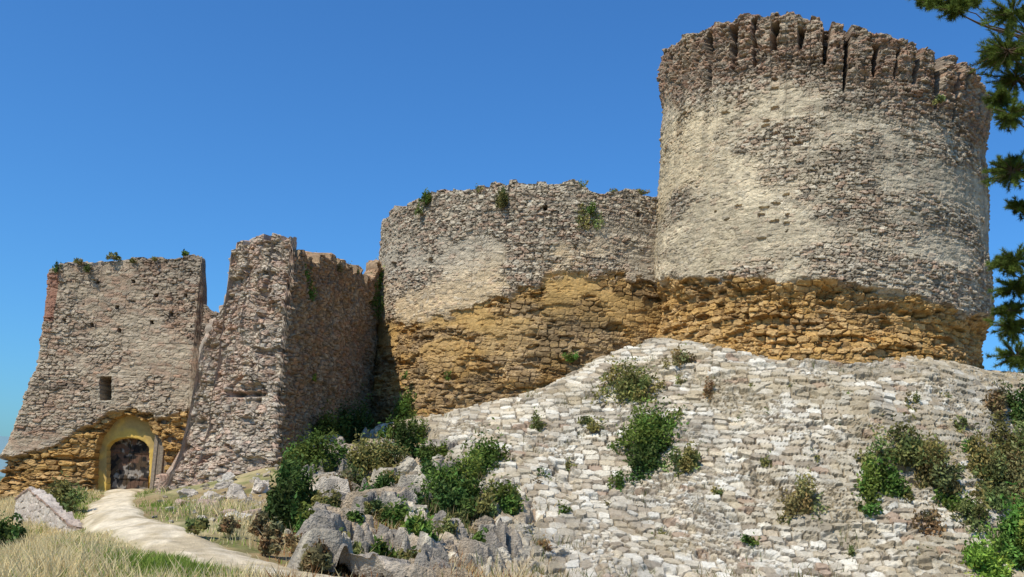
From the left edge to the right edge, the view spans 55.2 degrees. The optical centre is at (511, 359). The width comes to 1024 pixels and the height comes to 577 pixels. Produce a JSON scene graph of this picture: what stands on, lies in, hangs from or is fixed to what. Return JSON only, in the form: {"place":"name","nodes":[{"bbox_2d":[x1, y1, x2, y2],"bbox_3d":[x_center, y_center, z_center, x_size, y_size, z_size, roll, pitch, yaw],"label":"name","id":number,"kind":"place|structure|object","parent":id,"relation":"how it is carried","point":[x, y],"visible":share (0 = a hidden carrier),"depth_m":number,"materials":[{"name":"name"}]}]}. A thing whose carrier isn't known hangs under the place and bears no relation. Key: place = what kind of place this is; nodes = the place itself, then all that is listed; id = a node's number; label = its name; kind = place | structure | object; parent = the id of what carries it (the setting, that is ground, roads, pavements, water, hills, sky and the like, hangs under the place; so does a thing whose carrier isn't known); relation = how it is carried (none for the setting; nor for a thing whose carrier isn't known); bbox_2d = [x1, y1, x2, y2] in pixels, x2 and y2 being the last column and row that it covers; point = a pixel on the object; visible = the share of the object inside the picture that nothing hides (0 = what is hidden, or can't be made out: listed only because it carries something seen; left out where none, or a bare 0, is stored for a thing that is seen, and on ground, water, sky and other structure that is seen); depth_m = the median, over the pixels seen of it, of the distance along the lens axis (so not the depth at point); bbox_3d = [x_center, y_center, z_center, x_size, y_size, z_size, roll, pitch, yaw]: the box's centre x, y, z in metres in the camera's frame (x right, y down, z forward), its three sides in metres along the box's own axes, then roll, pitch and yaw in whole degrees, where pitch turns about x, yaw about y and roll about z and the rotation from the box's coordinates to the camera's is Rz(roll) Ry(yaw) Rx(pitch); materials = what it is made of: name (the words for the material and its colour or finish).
{"place":"outdoors","nodes":[
{"label":"outdoors","id":0,"kind":"place"},
{"bbox_2d":[0,436,8,476],"bbox_3d":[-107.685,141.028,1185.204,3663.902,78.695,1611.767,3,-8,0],"label":"distant hills","id":1,"kind":"structure","parent":0,"point":[3,443],"depth_m":1529.22,"materials":[{"name":"blue"}]},
{"bbox_2d":[80,489,333,576],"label":"dirt path","id":2,"kind":"structure","parent":0,"point":[123,516],"depth_m":21.64,"materials":[{"name":"beige soil"}]},
{"bbox_2d":[0,429,589,576],"bbox_3d":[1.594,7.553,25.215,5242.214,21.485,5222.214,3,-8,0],"label":"ground","id":3,"kind":"structure","parent":0,"point":[243,479],"depth_m":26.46,"materials":[{"name":"beige plant"}]},
{"bbox_2d":[0,510,26,548],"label":"shrub","id":4,"kind":"object","parent":3,"relation":"on","point":[9,531],"visible":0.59,"depth_m":26.09,"materials":[{"name":"green plant"}]},
{"bbox_2d":[14,486,82,532],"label":"stone wall","id":5,"kind":"structure","parent":3,"relation":"on","point":[33,503],"depth_m":29.01,"materials":[{"name":"grey stone"}]},
{"bbox_2d":[40,470,88,512],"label":"shrub","id":6,"kind":"object","parent":3,"relation":"on","point":[65,499],"visible":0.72,"depth_m":34.95,"materials":[{"name":"green plant"}]},
{"bbox_2d":[0,254,218,499],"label":"gate wall","id":7,"kind":"structure","parent":3,"relation":"on","point":[120,339],"depth_m":45.53,"materials":[{"name":"stone"}]},
{"bbox_2d":[106,251,121,260],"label":"wall plant","id":8,"kind":"object","parent":7,"relation":"attached to","point":[114,256],"depth_m":46.14,"materials":[{"name":"green plant"}]},
{"bbox_2d":[97,415,154,490],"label":"castle gate","id":9,"kind":"structure","parent":7,"relation":"attached to","point":[126,454],"depth_m":45.87,"materials":[{"name":"paint"}]},
{"bbox_2d":[184,514,209,535],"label":"shrub","id":10,"kind":"object","parent":3,"relation":"on","point":[195,526],"visible":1,"depth_m":21.55,"materials":[{"name":"green plant"}]},
{"bbox_2d":[174,472,269,522],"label":"rubble stones","id":11,"kind":"object","parent":3,"relation":"on","point":[259,486],"visible":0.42,"depth_m":34.89,"materials":[{"name":"stone"}]},
{"bbox_2d":[217,514,240,535],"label":"shrub","id":12,"kind":"object","parent":3,"relation":"on","point":[229,525],"visible":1,"depth_m":21.85,"materials":[{"name":"brown plant"}]},
{"bbox_2d":[152,464,350,573],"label":"scattered stones","id":13,"kind":"object","parent":3,"relation":"on","point":[266,474],"visible":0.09,"depth_m":36.31,"materials":[{"name":"stone"}]},
{"bbox_2d":[247,507,268,537],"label":"shrub","id":14,"kind":"object","parent":3,"relation":"on","point":[260,521],"visible":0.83,"depth_m":21.97,"materials":[{"name":"brown plant"}]},
{"bbox_2d":[154,233,382,492],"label":"ruined tower","id":15,"kind":"structure","parent":3,"relation":"on","point":[275,339],"depth_m":41.10,"materials":[{"name":"stone"}]},
{"bbox_2d":[307,267,317,301],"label":"wall plant","id":16,"kind":"object","parent":15,"relation":"attached to","point":[311,293],"depth_m":42.23,"materials":[{"name":"green plant"}]},
{"bbox_2d":[368,272,384,320],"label":"ivy","id":17,"kind":"object","parent":15,"relation":"attached to","point":[376,305],"visible":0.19,"depth_m":50.48,"materials":[{"name":"green plant"}]},
{"bbox_2d":[258,516,284,556],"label":"shrub","id":18,"kind":"object","parent":3,"relation":"on","point":[271,543],"visible":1,"depth_m":20.40,"materials":[{"name":"brown plant"}]},
{"bbox_2d":[262,473,299,533],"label":"shrub","id":19,"kind":"object","parent":3,"relation":"on","point":[283,509],"visible":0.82,"depth_m":24.26,"materials":[{"name":"green plant"}]},
{"bbox_2d":[266,443,318,512],"bbox_3d":[-6.467,3.761,28.612,1.774,2.644,1.394,-4,-11,42],"label":"shrub","id":20,"kind":"object","parent":3,"relation":"on","point":[304,492],"visible":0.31,"depth_m":28.37,"materials":[{"name":"green plant"}]},
{"bbox_2d":[283,531,305,551],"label":"shrub","id":21,"kind":"object","parent":3,"relation":"on","point":[289,539],"visible":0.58,"depth_m":21.29,"materials":[{"name":"brown plant"}]},
{"bbox_2d":[283,432,325,469],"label":"shrub","id":22,"kind":"object","parent":3,"relation":"on","point":[311,440],"visible":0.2,"depth_m":37.45,"materials":[{"name":"green plant"}]},
{"bbox_2d":[294,501,314,532],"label":"shrub","id":23,"kind":"object","parent":3,"relation":"on","point":[303,516],"visible":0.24,"depth_m":23.31,"materials":[{"name":"green plant"}]},
{"bbox_2d":[277,416,348,474],"bbox_3d":[-7.466,3.533,37.607,2.751,2.794,2.237,3,-8,0],"label":"shrub","id":24,"kind":"object","parent":3,"relation":"on","point":[319,448],"visible":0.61,"depth_m":37.25,"materials":[{"name":"green plant"}]},
{"bbox_2d":[296,535,333,573],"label":"shrub","id":25,"kind":"object","parent":3,"relation":"on","point":[319,555],"visible":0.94,"depth_m":18.55,"materials":[{"name":"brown plant"}]},
{"bbox_2d":[308,485,341,509],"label":"shrub","id":26,"kind":"object","parent":3,"relation":"on","point":[333,499],"visible":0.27,"depth_m":28.04,"materials":[{"name":"green plant"}]},
{"bbox_2d":[309,398,351,443],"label":"shrub","id":27,"kind":"object","parent":3,"relation":"on","point":[327,423],"visible":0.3,"depth_m":42.69,"materials":[{"name":"green plant"}]},
{"bbox_2d":[315,464,353,491],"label":"shrub","id":28,"kind":"object","parent":3,"relation":"on","point":[349,475],"visible":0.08,"depth_m":32.89,"materials":[{"name":"green plant"}]},
{"bbox_2d":[335,441,363,470],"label":"shrub","id":29,"kind":"object","parent":3,"relation":"on","point":[347,449],"visible":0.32,"depth_m":37.84,"materials":[{"name":"green plant"}]},
{"bbox_2d":[335,527,364,570],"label":"shrub","id":30,"kind":"object","parent":3,"relation":"on","point":[357,547],"visible":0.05,"depth_m":19.94,"materials":[{"name":"green plant"}]},
{"bbox_2d":[336,456,372,486],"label":"shrub","id":31,"kind":"object","parent":3,"relation":"on","point":[358,476],"visible":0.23,"depth_m":34.94,"materials":[{"name":"green plant"}]},
{"bbox_2d":[335,384,374,443],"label":"shrub","id":32,"kind":"object","parent":3,"relation":"on","point":[359,423],"visible":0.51,"depth_m":45.88,"materials":[{"name":"green plant"}]},
{"bbox_2d":[347,504,364,525],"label":"shrub","id":33,"kind":"object","parent":3,"relation":"on","point":[354,516],"visible":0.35,"depth_m":25.61,"materials":[{"name":"green plant"}]},
{"bbox_2d":[343,428,412,475],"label":"shrub","id":34,"kind":"object","parent":3,"relation":"on","point":[379,456],"visible":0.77,"depth_m":37.57,"materials":[{"name":"green plant"}]},
{"bbox_2d":[363,495,392,522],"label":"shrub","id":35,"kind":"object","parent":3,"relation":"on","point":[377,506],"visible":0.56,"depth_m":27.83,"materials":[{"name":"green plant"}]},
{"bbox_2d":[372,470,394,488],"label":"shrub","id":36,"kind":"object","parent":3,"relation":"on","point":[381,483],"visible":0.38,"depth_m":32.68,"materials":[{"name":"green plant"}]},
{"bbox_2d":[370,534,396,557],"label":"shrub","id":37,"kind":"object","parent":3,"relation":"on","point":[380,547],"visible":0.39,"depth_m":20.53,"materials":[{"name":"green plant"}]},
{"bbox_2d":[376,460,400,483],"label":"shrub","id":38,"kind":"object","parent":3,"relation":"on","point":[396,478],"visible":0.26,"depth_m":34.86,"materials":[{"name":"green plant"}]},
{"bbox_2d":[378,414,404,439],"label":"shrub","id":39,"kind":"object","parent":3,"relation":"on","point":[388,430],"visible":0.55,"depth_m":41.93,"materials":[{"name":"green plant"}]},
{"bbox_2d":[380,493,410,528],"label":"shrub","id":40,"kind":"object","parent":3,"relation":"on","point":[396,514],"visible":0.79,"depth_m":27.38,"materials":[{"name":"green plant"}]},
{"bbox_2d":[391,382,417,421],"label":"shrub","id":41,"kind":"object","parent":3,"relation":"on","point":[404,406],"visible":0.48,"depth_m":46.67,"materials":[{"name":"green plant"}]},
{"bbox_2d":[392,410,421,458],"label":"shrub","id":42,"kind":"object","parent":3,"relation":"on","point":[407,431],"visible":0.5,"depth_m":39.04,"materials":[{"name":"green plant"}]},
{"bbox_2d":[396,545,421,559],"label":"shrub","id":43,"kind":"object","parent":3,"relation":"on","point":[412,553],"visible":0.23,"depth_m":20.88,"materials":[{"name":"green plant"}]},
{"bbox_2d":[287,434,535,576],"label":"bedrock","id":44,"kind":"structure","parent":3,"relation":"on","point":[326,522],"depth_m":24.36,"materials":[{"name":"stone"}]},
{"bbox_2d":[405,396,428,440],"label":"shrub","id":45,"kind":"object","parent":3,"relation":"on","point":[419,430],"visible":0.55,"depth_m":41.60,"materials":[{"name":"green plant"}]},
{"bbox_2d":[407,483,431,511],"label":"shrub","id":46,"kind":"object","parent":3,"relation":"on","point":[420,498],"visible":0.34,"depth_m":29.68,"materials":[{"name":"green plant"}]},
{"bbox_2d":[400,507,440,541],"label":"shrub","id":47,"kind":"object","parent":3,"relation":"on","point":[415,524],"visible":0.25,"depth_m":23.84,"materials":[{"name":"green plant"}]},
{"bbox_2d":[418,455,437,479],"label":"shrub","id":48,"kind":"object","parent":3,"relation":"on","point":[426,464],"visible":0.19,"depth_m":34.55,"materials":[{"name":"green plant"}]},
{"bbox_2d":[414,432,447,465],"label":"shrub","id":49,"kind":"object","parent":3,"relation":"on","point":[422,451],"visible":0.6,"depth_m":38.15,"materials":[{"name":"green plant"}]},
{"bbox_2d":[298,427,571,570],"bbox_3d":[-2.222,4.269,33.604,9.732,4.948,23.395,3,-8,0],"label":"rock outcrop","id":50,"kind":"object","parent":3,"relation":"on","point":[406,463],"visible":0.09,"depth_m":29.85,"materials":[{"name":"stone"}]},
{"bbox_2d":[434,513,460,536],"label":"shrub","id":51,"kind":"object","parent":3,"relation":"on","point":[448,526],"visible":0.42,"depth_m":27.19,"materials":[{"name":"green plant"}]},
{"bbox_2d":[428,475,477,517],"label":"shrub","id":52,"kind":"object","parent":3,"relation":"on","point":[444,496],"visible":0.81,"depth_m":29.65,"materials":[{"name":"green plant"}]},
{"bbox_2d":[447,505,469,527],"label":"shrub","id":53,"kind":"object","parent":3,"relation":"on","point":[459,515],"visible":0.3,"depth_m":28.61,"materials":[{"name":"green plant"}]},
{"bbox_2d":[471,527,488,542],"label":"shrub","id":54,"kind":"object","parent":3,"relation":"on","point":[478,535],"visible":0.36,"depth_m":27.23,"materials":[{"name":"green plant"}]},
{"bbox_2d":[467,479,497,520],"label":"shrub","id":55,"kind":"object","parent":3,"relation":"on","point":[486,505],"visible":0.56,"depth_m":30.36,"materials":[{"name":"green plant"}]},
{"bbox_2d":[465,417,512,479],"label":"shrub","id":56,"kind":"object","parent":3,"relation":"on","point":[491,453],"visible":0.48,"depth_m":35.25,"materials":[{"name":"green plant"}]},
{"bbox_2d":[474,467,523,515],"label":"shrub","id":57,"kind":"object","parent":3,"relation":"on","point":[512,505],"visible":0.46,"depth_m":31.17,"materials":[{"name":"green plant"}]},
{"bbox_2d":[369,179,661,428],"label":"round bastion","id":58,"kind":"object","parent":3,"relation":"on","point":[485,299],"visible":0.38,"depth_m":45.66,"materials":[{"name":"stone"}]},
{"bbox_2d":[418,189,431,206],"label":"wall plant","id":59,"kind":"object","parent":58,"relation":"attached to","point":[427,199],"depth_m":48.17,"materials":[{"name":"green plant"}]},
{"bbox_2d":[494,180,508,208],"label":"wall plant","id":60,"kind":"object","parent":58,"relation":"attached to","point":[501,199],"depth_m":45.77,"materials":[{"name":"green plant"}]},
{"bbox_2d":[562,351,578,362],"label":"wall plant","id":61,"kind":"object","parent":58,"relation":"attached to","point":[572,358],"depth_m":44.16,"materials":[{"name":"green plant"}]},
{"bbox_2d":[575,198,604,230],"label":"wall plant","id":62,"kind":"object","parent":58,"relation":"attached to","point":[582,219],"depth_m":45.37,"materials":[{"name":"green plant"}]},
{"bbox_2d":[587,202,596,216],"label":"wall plant","id":63,"kind":"object","parent":58,"relation":"attached to","point":[591,208],"depth_m":45.33,"materials":[{"name":"green plant"}]},
{"bbox_2d":[370,338,1023,576],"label":"stone glacis","id":64,"kind":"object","parent":3,"relation":"on","point":[715,526],"visible":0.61,"depth_m":34.01,"materials":[{"name":"grey stone"}]},
{"bbox_2d":[415,440,489,518],"bbox_3d":[-1.907,3.970,31.526,2.505,2.803,2.463,3,-8,0],"label":"shrub","id":65,"kind":"object","parent":64,"relation":"on","point":[452,474],"visible":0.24,"depth_m":31.08,"materials":[{"name":"green plant"}]},
{"bbox_2d":[529,406,546,431],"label":"shrub","id":66,"kind":"object","parent":64,"relation":"on","point":[537,422],"visible":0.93,"depth_m":38.64,"materials":[{"name":"green plant"}]},
{"bbox_2d":[534,533,553,552],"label":"shrub","id":67,"kind":"object","parent":64,"relation":"on","point":[545,547],"visible":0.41,"depth_m":29.03,"materials":[{"name":"brown plant"}]},
{"bbox_2d":[558,500,572,513],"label":"shrub","id":68,"kind":"object","parent":64,"relation":"on","point":[564,506],"visible":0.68,"depth_m":32.60,"materials":[{"name":"green plant"}]},
{"bbox_2d":[576,411,607,431],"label":"shrub","id":69,"kind":"object","parent":64,"relation":"on","point":[588,420],"visible":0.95,"depth_m":37.79,"materials":[{"name":"green plant"}]},
{"bbox_2d":[606,467,624,491],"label":"shrub","id":70,"kind":"object","parent":64,"relation":"on","point":[619,480],"visible":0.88,"depth_m":34.55,"materials":[{"name":"green plant"}]},
{"bbox_2d":[591,346,655,406],"bbox_3d":[4.587,0.843,39.038,2.916,2.799,2.153,3,-8,0],"label":"shrub","id":71,"kind":"object","parent":64,"relation":"on","point":[625,384],"visible":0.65,"depth_m":38.80,"materials":[{"name":"green plant"}]},
{"bbox_2d":[622,427,667,484],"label":"shrub","id":72,"kind":"object","parent":64,"relation":"on","point":[643,459],"visible":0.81,"depth_m":34.78,"materials":[{"name":"green plant"}]},
{"bbox_2d":[628,368,665,406],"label":"shrub","id":73,"kind":"object","parent":64,"relation":"on","point":[646,384],"visible":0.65,"depth_m":38.21,"materials":[{"name":"green plant"}]},
{"bbox_2d":[612,390,688,454],"bbox_3d":[5.323,2.541,36.242,2.965,2.845,2.207,7,-9,-26],"label":"shrub","id":74,"kind":"object","parent":64,"relation":"on","point":[646,424],"visible":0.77,"depth_m":35.80,"materials":[{"name":"green plant"}]},
{"bbox_2d":[662,343,696,367],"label":"shrub","id":75,"kind":"object","parent":64,"relation":"on","point":[679,359],"visible":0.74,"depth_m":39.08,"materials":[{"name":"green plant"}]},
{"bbox_2d":[662,438,703,476],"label":"shrub","id":76,"kind":"object","parent":64,"relation":"on","point":[686,462],"visible":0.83,"depth_m":34.04,"materials":[{"name":"green plant"}]},
{"bbox_2d":[701,370,719,402],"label":"shrub","id":77,"kind":"object","parent":64,"relation":"on","point":[706,392],"visible":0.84,"depth_m":36.90,"materials":[{"name":"brown plant"}]},
{"bbox_2d":[740,532,761,545],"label":"shrub","id":78,"kind":"object","parent":64,"relation":"on","point":[746,539],"visible":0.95,"depth_m":30.89,"materials":[{"name":"green plant"}]},
{"bbox_2d":[852,446,884,466],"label":"shrub","id":79,"kind":"object","parent":64,"relation":"on","point":[864,458],"visible":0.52,"depth_m":33.08,"materials":[{"name":"green plant"}]},
{"bbox_2d":[899,478,914,502],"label":"shrub","id":80,"kind":"object","parent":64,"relation":"on","point":[911,498],"visible":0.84,"depth_m":31.96,"materials":[{"name":"green plant"}]},
{"bbox_2d":[904,389,921,411],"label":"shrub","id":81,"kind":"object","parent":64,"relation":"on","point":[915,396],"visible":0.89,"depth_m":35.03,"materials":[{"name":"green plant"}]},
{"bbox_2d":[949,414,967,433],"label":"shrub","id":82,"kind":"object","parent":64,"relation":"on","point":[958,427],"visible":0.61,"depth_m":34.92,"materials":[{"name":"green plant"}]},
{"bbox_2d":[408,335,1023,576],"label":"dry weeds","id":83,"kind":"object","parent":3,"relation":"on","point":[526,571],"visible":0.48,"depth_m":30.09,"materials":[{"name":"brown plant"}]},
{"bbox_2d":[776,464,829,521],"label":"shrub","id":84,"kind":"object","parent":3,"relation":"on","point":[801,501],"visible":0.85,"depth_m":31.64,"materials":[{"name":"green plant"}]},
{"bbox_2d":[654,11,994,369],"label":"round tower","id":85,"kind":"structure","parent":3,"relation":"on","point":[823,194],"depth_m":39.38,"materials":[{"name":"stone"}]},
{"bbox_2d":[932,94,945,104],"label":"wall plant","id":86,"kind":"object","parent":85,"relation":"attached to","point":[940,99],"depth_m":39.03,"materials":[{"name":"green plant"}]},
{"bbox_2d":[853,488,883,519],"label":"shrub","id":87,"kind":"object","parent":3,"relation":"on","point":[869,506],"visible":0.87,"depth_m":31.43,"materials":[{"name":"green plant"}]},
{"bbox_2d":[851,439,911,503],"bbox_3d":[12.079,3.941,32.249,2.088,2.599,1.224,3,-8,0],"label":"shrub","id":88,"kind":"object","parent":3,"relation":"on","point":[872,481],"visible":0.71,"depth_m":31.96,"materials":[{"name":"green plant"}]},
{"bbox_2d":[856,412,951,471],"bbox_3d":[13.113,2.819,33.334,3.158,2.141,2.584,3,-8,0],"label":"shrub","id":89,"kind":"object","parent":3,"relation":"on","point":[909,450],"visible":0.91,"depth_m":32.91,"materials":[{"name":"green plant"}]},
{"bbox_2d":[910,500,947,536],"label":"shrub","id":90,"kind":"object","parent":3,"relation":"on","point":[934,525],"visible":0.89,"depth_m":31.03,"materials":[{"name":"brown plant"}]},
{"bbox_2d":[913,440,965,498],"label":"shrub","id":91,"kind":"object","parent":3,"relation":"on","point":[939,477],"visible":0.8,"depth_m":32.35,"materials":[{"name":"green plant"}]},
{"bbox_2d":[931,486,973,512],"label":"shrub","id":92,"kind":"object","parent":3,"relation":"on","point":[946,503],"visible":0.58,"depth_m":31.96,"materials":[{"name":"green plant"}]},
{"bbox_2d":[944,488,991,535],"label":"shrub","id":93,"kind":"object","parent":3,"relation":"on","point":[974,517],"visible":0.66,"depth_m":31.39,"materials":[{"name":"green plant"}]},
{"bbox_2d":[914,0,1023,375],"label":"pine tree","id":94,"kind":"object","parent":3,"relation":"on","point":[997,54],"visible":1,"depth_m":17.11,"materials":[{"name":"green plant"}]},
{"bbox_2d":[960,436,982,461],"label":"shrub","id":95,"kind":"object","parent":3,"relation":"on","point":[963,444],"visible":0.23,"depth_m":34.09,"materials":[{"name":"green plant"}]},
{"bbox_2d":[953,411,1010,488],"bbox_3d":[16.142,3.383,33.674,1.930,3.275,1.579,-1,-9,29],"label":"shrub","id":96,"kind":"object","parent":3,"relation":"on","point":[994,469],"visible":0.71,"depth_m":33.43,"materials":[{"name":"green plant"}]},
{"bbox_2d":[960,530,1016,576],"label":"shrub","id":97,"kind":"object","parent":3,"relation":"on","point":[977,555],"visible":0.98,"depth_m":29.41,"materials":[{"name":"green plant"}]},
{"bbox_2d":[969,478,1013,512],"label":"shrub","id":98,"kind":"object","parent":3,"relation":"on","point":[995,500],"visible":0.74,"depth_m":32.48,"materials":[{"name":"green plant"}]},
{"bbox_2d":[980,377,1007,418],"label":"shrub","id":99,"kind":"object","parent":3,"relation":"on","point":[996,394],"visible":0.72,"depth_m":35.93,"materials":[{"name":"brown plant"}]},
{"bbox_2d":[978,481,1023,570],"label":"shrub","id":100,"kind":"object","parent":3,"relation":"on","point":[1010,529],"visible":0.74,"depth_m":30.46,"materials":[{"name":"green plant"}]},
{"bbox_2d":[988,397,1023,473],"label":"shrub","id":101,"kind":"object","parent":3,"relation":"on","point":[1003,428],"visible":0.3,"depth_m":34.64,"materials":[{"name":"green plant"}]},
{"bbox_2d":[998,432,1023,513],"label":"shrub","id":102,"kind":"object","parent":3,"relation":"on","point":[1017,475],"visible":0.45,"depth_m":33.47,"materials":[{"name":"green plant"}]},
{"bbox_2d":[1004,378,1023,424],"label":"shrub","id":103,"kind":"object","parent":3,"relation":"on","point":[1016,406],"visible":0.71,"depth_m":36.26,"materials":[{"name":"green plant"}]},
{"bbox_2d":[0,0,1023,436],"label":"sky","id":104,"kind":"structure","parent":0,"point":[147,129],"materials":[{"name":"blue"}]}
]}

